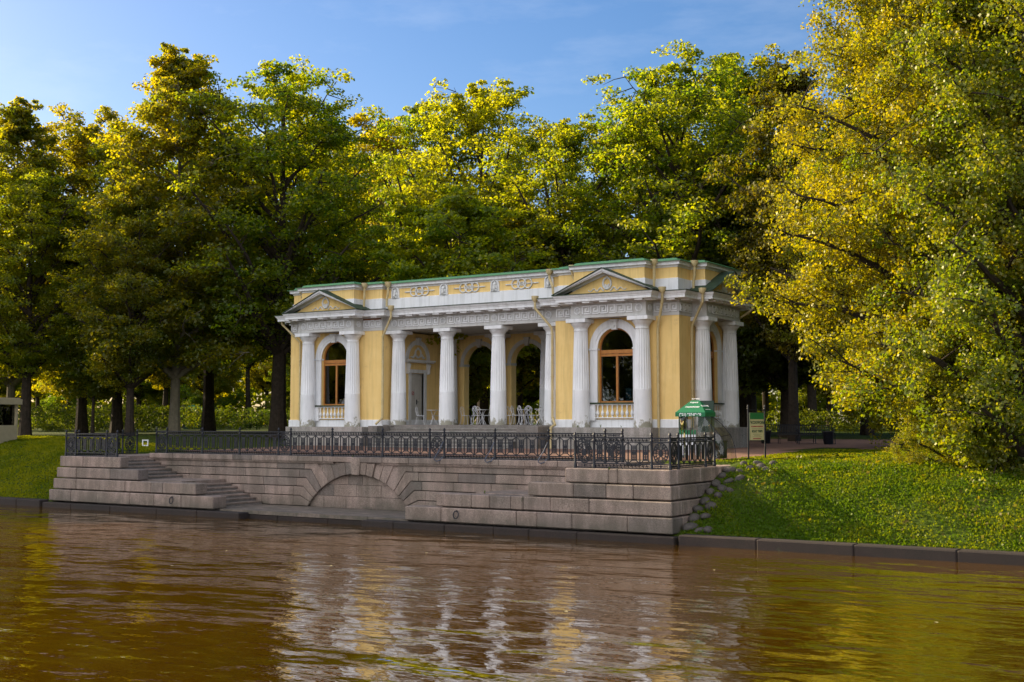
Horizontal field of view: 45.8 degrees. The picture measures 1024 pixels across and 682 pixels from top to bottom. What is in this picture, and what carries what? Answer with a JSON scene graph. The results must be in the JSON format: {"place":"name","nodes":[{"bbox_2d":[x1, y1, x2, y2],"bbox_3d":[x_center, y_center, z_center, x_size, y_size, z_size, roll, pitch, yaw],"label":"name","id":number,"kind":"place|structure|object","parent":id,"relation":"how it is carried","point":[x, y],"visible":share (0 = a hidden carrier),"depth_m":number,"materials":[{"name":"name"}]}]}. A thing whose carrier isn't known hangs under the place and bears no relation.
{"place":"outdoors","nodes":[
{"label":"outdoors","id":0,"kind":"place"},
{"bbox_2d":[191,445,798,460],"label":"terrace path","id":1,"kind":"structure","parent":0,"point":[739,453],"depth_m":49.94,"materials":[{"name":"grey stone"}]},
{"bbox_2d":[675,398,735,458],"bbox_3d":[6.670,3.026,41.746,1.931,2.108,0.989,-2,-5,33],"label":"kiosk tent","id":2,"kind":"object","parent":1,"relation":"on","point":[695,408],"visible":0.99,"depth_m":41.75,"materials":[{"name":"green fabric"}]},
{"bbox_2d":[698,401,713,456],"bbox_3d":[7.123,3.215,44.489,0.640,2.050,0.040,-2,-5,33],"label":"notice board","id":3,"kind":"object","parent":1,"relation":"on","point":[707,425],"visible":0.46,"depth_m":44.48,"materials":[{"name":"green metal"}]},
{"bbox_2d":[0,0,1017,422],"label":"sky","id":4,"kind":"structure","parent":0,"point":[84,55],"materials":[{"name":"blue"}]},
{"bbox_2d":[0,505,1023,681],"bbox_3d":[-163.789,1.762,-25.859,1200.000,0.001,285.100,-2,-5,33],"label":"canal water","id":5,"kind":"structure","parent":0,"point":[97,596],"depth_m":22.79,"materials":[{"name":"brown liquid"}]},
{"bbox_2d":[0,423,1023,551],"bbox_3d":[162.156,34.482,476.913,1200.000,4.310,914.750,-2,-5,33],"label":"lawn ground","id":6,"kind":"structure","parent":0,"point":[150,435],"depth_m":34.94,"materials":[{"name":"green plant"}]},
{"bbox_2d":[0,253,21,397],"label":"tree","id":7,"kind":"object","parent":6,"relation":"on","point":[3,389],"visible":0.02,"depth_m":94.42,"materials":[{"name":"green plant"}]},
{"bbox_2d":[0,397,22,442],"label":"kiosk","id":8,"kind":"object","parent":6,"relation":"on","point":[8,428],"visible":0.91,"depth_m":61.96,"materials":[{"name":"beige concrete"}]},
{"bbox_2d":[0,405,13,424],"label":"window","id":9,"kind":"structure","parent":8,"relation":"in","point":[6,411],"depth_m":61.96,"materials":[{"name":"black glass"}]},
{"bbox_2d":[0,497,48,506],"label":"kerb","id":10,"kind":"structure","parent":6,"relation":"on","point":[33,502],"depth_m":50.88,"materials":[{"name":"stone"}]},
{"bbox_2d":[1,379,48,397],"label":"tree","id":11,"kind":"object","parent":6,"relation":"on","point":[34,383],"visible":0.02,"depth_m":128.49,"materials":[{"name":"green plant"}]},
{"bbox_2d":[19,391,55,413],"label":"tree","id":12,"kind":"object","parent":6,"relation":"on","point":[34,398],"visible":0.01,"depth_m":164.73,"materials":[{"name":"green plant"}]},
{"bbox_2d":[31,384,55,426],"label":"tree","id":13,"kind":"object","parent":6,"relation":"on","point":[37,395],"visible":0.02,"depth_m":146.04,"materials":[{"name":"green plant"}]},
{"bbox_2d":[0,95,94,424],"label":"lime tree","id":14,"kind":"object","parent":6,"relation":"on","point":[18,126],"visible":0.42,"depth_m":75.96,"materials":[{"name":"green plant"}]},
{"bbox_2d":[0,166,112,434],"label":"tall tree","id":15,"kind":"object","parent":6,"relation":"on","point":[28,361],"visible":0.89,"depth_m":71.15,"materials":[{"name":"green plant"}]},
{"bbox_2d":[31,368,87,426],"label":"tree","id":16,"kind":"object","parent":6,"relation":"on","point":[47,387],"visible":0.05,"depth_m":105.48,"materials":[{"name":"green plant"}]},
{"bbox_2d":[40,390,101,422],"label":"tree","id":17,"kind":"object","parent":6,"relation":"on","point":[48,401],"visible":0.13,"depth_m":153.60,"materials":[{"name":"green plant"}]},
{"bbox_2d":[7,102,135,432],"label":"tall tree","id":18,"kind":"object","parent":6,"relation":"on","point":[78,142],"visible":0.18,"depth_m":79.52,"materials":[{"name":"green plant"}]},
{"bbox_2d":[46,274,119,434],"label":"young tree","id":19,"kind":"object","parent":6,"relation":"on","point":[95,390],"visible":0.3,"depth_m":71.39,"materials":[{"name":"green plant"}]},
{"bbox_2d":[0,435,219,498],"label":"lawn grass","id":20,"kind":"structure","parent":6,"relation":"on","point":[33,442],"depth_m":56.16,"materials":[{"name":"green plant"}]},
{"bbox_2d":[34,129,204,432],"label":"tall tree","id":21,"kind":"object","parent":6,"relation":"on","point":[116,421],"visible":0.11,"depth_m":75.51,"materials":[{"name":"green plant"}]},
{"bbox_2d":[17,403,236,431],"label":"hedge","id":22,"kind":"object","parent":6,"relation":"on","point":[103,416],"visible":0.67,"depth_m":88.63,"materials":[{"name":"green plant"}]},
{"bbox_2d":[46,173,211,434],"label":"tall tree","id":23,"kind":"object","parent":6,"relation":"on","point":[130,368],"visible":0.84,"depth_m":67.09,"materials":[{"name":"green plant"}]},
{"bbox_2d":[123,379,160,427],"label":"tree","id":24,"kind":"object","parent":6,"relation":"on","point":[140,393],"visible":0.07,"depth_m":149.16,"materials":[{"name":"green plant"}]},
{"bbox_2d":[134,387,181,422],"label":"tree","id":25,"kind":"object","parent":6,"relation":"on","point":[157,400],"visible":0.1,"depth_m":149.85,"materials":[{"name":"green plant"}]},
{"bbox_2d":[55,42,277,434],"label":"lime tree","id":26,"kind":"object","parent":6,"relation":"on","point":[174,72],"visible":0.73,"depth_m":68.93,"materials":[{"name":"green plant"}]},
{"bbox_2d":[147,341,189,428],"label":"tree","id":27,"kind":"object","parent":6,"relation":"on","point":[165,384],"visible":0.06,"depth_m":126.19,"materials":[{"name":"green plant"}]},
{"bbox_2d":[142,379,195,427],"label":"tree","id":28,"kind":"object","parent":6,"relation":"on","point":[180,393],"depth_m":147.10,"materials":[{"name":"green plant"}]},
{"bbox_2d":[180,405,202,428],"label":"shrub","id":29,"kind":"object","parent":6,"relation":"on","point":[191,410],"visible":0.04,"depth_m":110.75,"materials":[{"name":"green plant"}]},
{"bbox_2d":[170,286,255,402],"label":"tree","id":30,"kind":"object","parent":6,"relation":"on","point":[223,383],"visible":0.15,"depth_m":127.21,"materials":[{"name":"green plant"}]},
{"bbox_2d":[180,363,245,422],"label":"tree","id":31,"kind":"object","parent":6,"relation":"on","point":[195,399],"visible":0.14,"depth_m":143.37,"materials":[{"name":"green plant"}]},
{"bbox_2d":[154,123,299,430],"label":"tall tree","id":32,"kind":"object","parent":6,"relation":"on","point":[208,422],"visible":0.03,"depth_m":83.58,"materials":[{"name":"green plant"}]},
{"bbox_2d":[180,406,289,428],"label":"hedge","id":33,"kind":"object","parent":6,"relation":"on","point":[262,417],"visible":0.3,"depth_m":102.35,"materials":[{"name":"green plant"}]},
{"bbox_2d":[230,270,270,427],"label":"tree","id":34,"kind":"object","parent":6,"relation":"on","point":[248,367],"visible":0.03,"depth_m":145.02,"materials":[{"name":"green plant"}]},
{"bbox_2d":[234,357,272,425],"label":"tree","id":35,"kind":"object","parent":6,"relation":"on","point":[263,385],"visible":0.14,"depth_m":174.79,"materials":[{"name":"green plant"}]},
{"bbox_2d":[262,384,289,413],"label":"tree","id":36,"kind":"object","parent":6,"relation":"on","point":[268,399],"visible":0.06,"depth_m":153.37,"materials":[{"name":"green plant"}]},
{"bbox_2d":[263,356,289,390],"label":"tree","id":37,"kind":"object","parent":6,"relation":"on","point":[267,378],"depth_m":147.45,"materials":[{"name":"green plant"}]},
{"bbox_2d":[147,54,419,437],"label":"tall tree","id":38,"kind":"object","parent":6,"relation":"on","point":[311,203],"visible":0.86,"depth_m":69.62,"materials":[{"name":"green plant"}]},
{"bbox_2d":[257,270,314,389],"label":"tree","id":39,"kind":"object","parent":6,"relation":"on","point":[288,371],"visible":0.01,"depth_m":124.04,"materials":[{"name":"green plant"}]},
{"bbox_2d":[205,116,398,365],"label":"tall tree","id":40,"kind":"object","parent":6,"relation":"on","point":[378,209],"visible":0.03,"depth_m":78.56,"materials":[{"name":"green plant"}]},
{"bbox_2d":[299,256,377,282],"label":"young tree","id":41,"kind":"object","parent":6,"relation":"on","point":[353,278],"visible":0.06,"depth_m":73.74,"materials":[{"name":"green plant"}]},
{"bbox_2d":[356,197,395,281],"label":"tree","id":42,"kind":"object","parent":6,"relation":"on","point":[386,237],"visible":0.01,"depth_m":98.14,"materials":[{"name":"green plant"}]},
{"bbox_2d":[306,112,449,281],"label":"tall tree","id":43,"kind":"object","parent":6,"relation":"on","point":[357,120],"visible":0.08,"depth_m":100.59,"materials":[{"name":"green plant"}]},
{"bbox_2d":[42,452,729,544],"bbox_3d":[-5.790,5.973,44.868,28.638,3.330,5.982,-2,-5,33],"label":"granite landing","id":44,"kind":"object","parent":6,"relation":"on","point":[555,499],"visible":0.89,"depth_m":43.29,"materials":[{"name":"grey stone"}]},
{"bbox_2d":[65,429,137,456],"bbox_3d":[-17.431,4.287,51.059,2.515,1.125,5.078,1,-4,-8],"label":"iron railing","id":45,"kind":"object","parent":44,"relation":"on","point":[73,443],"visible":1,"depth_m":50.14,"materials":[{"name":"black metal"}]},
{"bbox_2d":[155,427,623,463],"bbox_3d":[-5.795,3.833,45.224,22.300,1.201,0.343,-2,-5,33],"label":"iron railing","id":46,"kind":"object","parent":44,"relation":"on","point":[332,434],"visible":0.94,"depth_m":44.70,"materials":[{"name":"black metal"}]},
{"bbox_2d":[574,432,715,469],"bbox_3d":[4.302,3.408,37.970,3.310,1.125,3.843,-2,-5,33],"label":"iron railing","id":47,"kind":"object","parent":44,"relation":"on","point":[675,453],"visible":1,"depth_m":36.55,"materials":[{"name":"black metal"}]},
{"bbox_2d":[365,103,500,275],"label":"tall tree","id":48,"kind":"object","parent":6,"relation":"on","point":[409,132],"visible":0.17,"depth_m":87.19,"materials":[{"name":"green plant"}]},
{"bbox_2d":[18,360,860,425],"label":"wood","id":49,"kind":"object","parent":6,"relation":"on","point":[259,401],"visible":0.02,"depth_m":181.72,"materials":[{"name":"green plant"}]},
{"bbox_2d":[352,182,561,406],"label":"maple tree","id":50,"kind":"object","parent":6,"relation":"on","point":[443,219],"visible":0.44,"depth_m":67.96,"materials":[{"name":"green plant"}]},
{"bbox_2d":[368,77,590,424],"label":"tall tree","id":51,"kind":"object","parent":6,"relation":"on","point":[480,114],"visible":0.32,"depth_m":82.96,"materials":[{"name":"green plant"}]},
{"bbox_2d":[469,387,489,424],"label":"maple tree","id":52,"kind":"object","parent":6,"relation":"on","point":[471,407],"visible":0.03,"depth_m":91.53,"materials":[{"name":"green plant"}]},
{"bbox_2d":[487,370,539,424],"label":"maple tree","id":53,"kind":"object","parent":6,"relation":"on","point":[530,399],"visible":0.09,"depth_m":82.71,"materials":[{"name":"green plant"}]},
{"bbox_2d":[460,208,567,424],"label":"young tree","id":54,"kind":"object","parent":6,"relation":"on","point":[529,364],"visible":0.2,"depth_m":74.72,"materials":[{"name":"green plant"}]},
{"bbox_2d":[275,258,756,449],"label":"pavilion","id":55,"kind":"structure","parent":6,"relation":"on","point":[657,337],"depth_m":57.01,"materials":[{"name":"yellow paint"}]},
{"bbox_2d":[323,342,345,404],"bbox_3d":[-9.006,1.665,62.363,1.760,3.290,0.130,-2,-5,33],"label":"window","id":56,"kind":"structure","parent":55,"relation":"in","point":[334,374],"depth_m":62.46,"materials":[{"name":"orange wood"}]},
{"bbox_2d":[411,373,421,419],"bbox_3d":[-5.014,3.012,62.936,0.184,2.660,1.080,-2,-5,33],"label":"door","id":57,"kind":"structure","parent":55,"relation":"in","point":[416,398],"depth_m":63.01,"materials":[{"name":"grey paint"}]},
{"bbox_2d":[472,406,484,424],"bbox_3d":[-1.640,3.627,59.086,0.539,0.926,0.426,3,-5,-37],"label":"cafe chair","id":58,"kind":"object","parent":55,"relation":"on","point":[477,415],"visible":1,"depth_m":59.02,"materials":[{"name":"white metal"}]},
{"bbox_2d":[604,389,608,400],"bbox_3d":[4.218,2.460,54.123,0.260,0.620,0.020,-2,-5,33],"label":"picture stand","id":59,"kind":"object","parent":55,"relation":"on","point":[606,395],"visible":0.82,"depth_m":54.13,"materials":[{"name":"grey"}]},
{"bbox_2d":[600,328,632,402],"bbox_3d":[4.654,1.073,53.545,1.760,3.290,0.130,-2,-5,33],"label":"window","id":60,"kind":"structure","parent":55,"relation":"in","point":[603,353],"depth_m":53.58,"materials":[{"name":"orange wood"}]},
{"bbox_2d":[710,334,714,402],"bbox_3d":[8.710,1.135,54.463,0.130,3.290,1.760,-2,-5,33],"label":"window","id":61,"kind":"structure","parent":55,"relation":"in","point":[711,340],"depth_m":55.09,"materials":[{"name":"orange wood"}]},
{"bbox_2d":[460,112,657,269],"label":"tall tree","id":62,"kind":"object","parent":6,"relation":"on","point":[563,136],"visible":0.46,"depth_m":75.13,"materials":[{"name":"green plant"}]},
{"bbox_2d":[553,106,694,260],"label":"tall tree","id":63,"kind":"object","parent":6,"relation":"on","point":[595,141],"depth_m":85.66,"materials":[{"name":"green plant"}]},
{"bbox_2d":[553,39,782,304],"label":"tall tree","id":64,"kind":"object","parent":6,"relation":"on","point":[679,112],"visible":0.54,"depth_m":70.80,"materials":[{"name":"green plant"}]},
{"bbox_2d":[682,522,698,531],"bbox_3d":[5.220,5.434,35.308,0.620,0.304,0.456,6,-16,-36],"label":"stone","id":65,"kind":"object","parent":6,"relation":"on","point":[689,526],"visible":0.72,"depth_m":35.12,"materials":[{"name":"grey stone"}]},
{"bbox_2d":[688,513,699,521],"bbox_3d":[5.364,5.243,35.765,0.436,0.318,0.370,-20,-7,8],"label":"stone","id":66,"kind":"object","parent":6,"relation":"on","point":[694,516],"visible":0.73,"depth_m":35.64,"materials":[{"name":"grey stone"}]},
{"bbox_2d":[692,505,702,512],"bbox_3d":[5.575,5.040,36.179,0.401,0.256,0.271,11,11,-18],"label":"stone","id":67,"kind":"object","parent":6,"relation":"on","point":[695,508],"visible":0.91,"depth_m":36.08,"materials":[{"name":"grey stone"}]},
{"bbox_2d":[699,497,709,504],"bbox_3d":[5.811,4.833,36.577,0.358,0.239,0.487,-14,4,27],"label":"stone","id":68,"kind":"object","parent":6,"relation":"on","point":[703,500],"visible":0.87,"depth_m":36.44,"materials":[{"name":"grey stone"}]},
{"bbox_2d":[700,513,710,519],"bbox_3d":[5.714,5.173,35.722,0.443,0.217,0.326,11,-23,-43],"label":"stone","id":69,"kind":"object","parent":6,"relation":"on","point":[705,515],"visible":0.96,"depth_m":35.58,"materials":[{"name":"grey stone"}]},
{"bbox_2d":[703,526,713,532],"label":"stone","id":70,"kind":"object","parent":6,"relation":"on","point":[707,529],"visible":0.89,"depth_m":34.79,"materials":[{"name":"grey stone"}]},
{"bbox_2d":[705,488,713,494],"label":"stone","id":71,"kind":"object","parent":6,"relation":"on","point":[708,491],"visible":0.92,"depth_m":36.93,"materials":[{"name":"grey stone"}]},
{"bbox_2d":[705,501,716,509],"bbox_3d":[5.952,4.935,36.180,0.412,0.300,0.349,-4,6,2],"label":"stone","id":72,"kind":"object","parent":6,"relation":"on","point":[709,504],"visible":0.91,"depth_m":36.06,"materials":[{"name":"grey stone"}]},
{"bbox_2d":[711,479,720,486],"bbox_3d":[6.312,4.419,37.474,0.339,0.291,0.400,18,-2,-5],"label":"stone","id":73,"kind":"object","parent":6,"relation":"on","point":[715,482],"visible":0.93,"depth_m":37.34,"materials":[{"name":"grey stone"}]},
{"bbox_2d":[717,484,726,490],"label":"stone","id":74,"kind":"object","parent":6,"relation":"on","point":[720,487],"visible":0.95,"depth_m":37.00,"materials":[{"name":"grey stone"}]},
{"bbox_2d":[629,43,823,424],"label":"tall tree","id":75,"kind":"object","parent":6,"relation":"on","point":[759,64],"visible":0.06,"depth_m":77.64,"materials":[{"name":"green plant"}]},
{"bbox_2d":[723,466,735,472],"bbox_3d":[6.924,4.098,38.352,0.531,0.260,0.391,6,-8,1],"label":"stone","id":76,"kind":"object","parent":6,"relation":"on","point":[727,469],"visible":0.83,"depth_m":38.23,"materials":[{"name":"grey stone"}]},
{"bbox_2d":[641,160,823,426],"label":"chestnut tree","id":77,"kind":"object","parent":6,"relation":"on","point":[750,400],"visible":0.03,"depth_m":73.49,"materials":[{"name":"green plant"}]},
{"bbox_2d":[734,475,744,480],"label":"stone","id":78,"kind":"object","parent":6,"relation":"on","point":[739,477],"visible":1,"depth_m":37.45,"materials":[{"name":"grey stone"}]},
{"bbox_2d":[747,405,765,457],"bbox_3d":[8.509,3.221,42.163,0.950,2.000,0.090,3,-5,-37],"label":"tour sign","id":79,"kind":"object","parent":6,"relation":"on","point":[756,426],"visible":1,"depth_m":42.15,"materials":[{"name":"black paint"}]},
{"bbox_2d":[756,390,775,412],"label":"tree","id":80,"kind":"object","parent":6,"relation":"on","point":[759,404],"visible":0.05,"depth_m":147.93,"materials":[{"name":"green plant"}]},
{"bbox_2d":[762,383,773,425],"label":"tree","id":81,"kind":"object","parent":6,"relation":"on","point":[765,399],"depth_m":140.40,"materials":[{"name":"green plant"}]},
{"bbox_2d":[691,177,852,437],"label":"chestnut tree","id":82,"kind":"object","parent":6,"relation":"on","point":[759,361],"visible":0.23,"depth_m":68.75,"materials":[{"name":"green plant"}]},
{"bbox_2d":[699,50,863,440],"bbox_3d":[14.741,-4.884,64.310,9.032,21.217,8.370,0,-4,-5],"label":"copper tree","id":83,"kind":"object","parent":6,"relation":"on","point":[742,200],"visible":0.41,"depth_m":64.06,"materials":[{"name":"green plant"}]},
{"bbox_2d":[736,453,837,459],"bbox_3d":[9.795,4.039,42.240,5.903,0.153,0.450,3,-5,-40],"label":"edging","id":84,"kind":"object","parent":6,"relation":"on","point":[780,458],"visible":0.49,"depth_m":41.37,"materials":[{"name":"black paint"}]},
{"bbox_2d":[774,385,837,419],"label":"tree","id":85,"kind":"object","parent":6,"relation":"on","point":[821,401],"visible":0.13,"depth_m":153.31,"materials":[{"name":"green plant"}]},
{"bbox_2d":[807,384,815,430],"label":"tree","id":86,"kind":"object","parent":6,"relation":"on","point":[810,398],"depth_m":100.09,"materials":[{"name":"brown plant"}]},
{"bbox_2d":[813,383,817,426],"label":"tree","id":87,"kind":"object","parent":6,"relation":"on","point":[815,400],"depth_m":122.93,"materials":[{"name":"brown plant"}]},
{"bbox_2d":[799,383,832,424],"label":"tree","id":88,"kind":"object","parent":6,"relation":"on","point":[828,406],"visible":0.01,"depth_m":138.17,"materials":[{"name":"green plant"}]},
{"bbox_2d":[757,408,895,431],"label":"hedge","id":89,"kind":"object","parent":6,"relation":"on","point":[810,416],"visible":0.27,"depth_m":96.26,"materials":[{"name":"green plant"}]},
{"bbox_2d":[792,75,874,434],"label":"tall tree","id":90,"kind":"object","parent":6,"relation":"on","point":[864,429],"depth_m":73.69,"materials":[{"name":"green plant"}]},
{"bbox_2d":[679,534,1023,565],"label":"kerb","id":91,"kind":"structure","parent":6,"relation":"on","point":[1000,557],"depth_m":31.77,"materials":[{"name":"stone"}]},
{"bbox_2d":[681,459,1023,551],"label":"clover","id":92,"kind":"object","parent":6,"relation":"on","point":[795,467],"visible":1,"depth_m":34.24,"materials":[{"name":"green plant"}]},
{"bbox_2d":[767,17,956,447],"bbox_3d":[16.717,-4.878,52.924,11.162,19.973,11.255,-2,-4,24],"label":"lime tree","id":93,"kind":"object","parent":6,"relation":"on","point":[820,138],"visible":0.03,"depth_m":52.58,"materials":[{"name":"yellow plant"}]},
{"bbox_2d":[706,450,1023,547],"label":"fallen leaves","id":94,"kind":"object","parent":6,"relation":"on","point":[892,524],"visible":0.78,"depth_m":35.86,"materials":[{"name":"yellow plant"}]},
{"bbox_2d":[723,0,1023,428],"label":"lime tree","id":95,"kind":"object","parent":6,"relation":"on","point":[881,84],"visible":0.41,"depth_m":39.50,"materials":[{"name":"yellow plant"}]},
{"bbox_2d":[804,0,1023,500],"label":"lime tree","id":96,"kind":"object","parent":6,"relation":"on","point":[958,273],"visible":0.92,"depth_m":34.44,"materials":[{"name":"green plant"}]},
{"bbox_2d":[821,3,1021,449],"bbox_3d":[20.053,-4.764,48.472,14.467,22.378,15.032,1,-4,-15],"label":"lime tree","id":97,"kind":"object","parent":6,"relation":"on","point":[878,420],"depth_m":49.29,"materials":[{"name":"green plant"}]},
{"bbox_2d":[881,327,1014,465],"bbox_3d":[13.253,2.080,36.978,3.932,5.147,4.086,-1,-4,14],"label":"bush","id":98,"kind":"object","parent":6,"relation":"on","point":[911,455],"visible":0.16,"depth_m":36.63,"materials":[{"name":"green plant"}]},
{"bbox_2d":[626,387,630,400],"bbox_3d":[5.145,2.379,53.516,0.280,0.700,0.042,-2,-5,33],"label":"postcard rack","id":99,"kind":"object","parent":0,"point":[628,393],"visible":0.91,"depth_m":53.52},
{"bbox_2d":[727,447,811,449],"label":"path","id":100,"kind":"structure","parent":0,"point":[770,448],"depth_m":53.19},
{"bbox_2d":[749,439,899,447],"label":"back path","id":101,"kind":"structure","parent":0,"point":[852,443],"depth_m":59.46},
{"bbox_2d":[761,431,771,443],"bbox_3d":[12.726,4.825,60.813,0.600,0.650,0.585,-2,-5,33],"label":"litter bin","id":102,"kind":"object","parent":101,"relation":"on","point":[768,435],"visible":0.56,"depth_m":60.60,"materials":[{"name":"black metal"}]},
{"bbox_2d":[766,424,797,442],"bbox_3d":[13.626,4.722,61.835,1.902,0.940,0.605,0,-4,3],"label":"park bench","id":103,"kind":"object","parent":101,"relation":"on","point":[777,432],"visible":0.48,"depth_m":62.07,"materials":[{"name":"brown wood"}]},
{"bbox_2d":[777,425,815,443],"bbox_3d":[14.165,4.641,60.337,1.902,0.940,0.605,0,-4,3],"label":"park bench","id":104,"kind":"object","parent":101,"relation":"on","point":[795,434],"visible":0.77,"depth_m":60.48,"materials":[{"name":"black paint"}]},
{"bbox_2d":[795,425,835,443],"bbox_3d":[14.871,4.582,59.339,1.902,0.940,0.605,0,-4,3],"label":"park bench","id":105,"kind":"object","parent":101,"relation":"on","point":[811,433],"visible":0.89,"depth_m":59.59,"materials":[{"name":"black paint"}]},
{"bbox_2d":[822,431,833,443],"bbox_3d":[15.338,4.696,58.818,0.600,0.650,0.585,-2,-5,33],"label":"litter bin","id":106,"kind":"object","parent":101,"relation":"on","point":[827,437],"visible":1,"depth_m":58.61,"materials":[{"name":"black metal"}]},
{"bbox_2d":[716,447,1022,465],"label":"lawn grass","id":107,"kind":"structure","parent":0,"point":[805,454],"depth_m":41.63,"materials":[{"name":"green plant"}]},
{"bbox_2d":[859,444,915,449],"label":"side path","id":108,"kind":"structure","parent":0,"point":[879,447],"depth_m":52.70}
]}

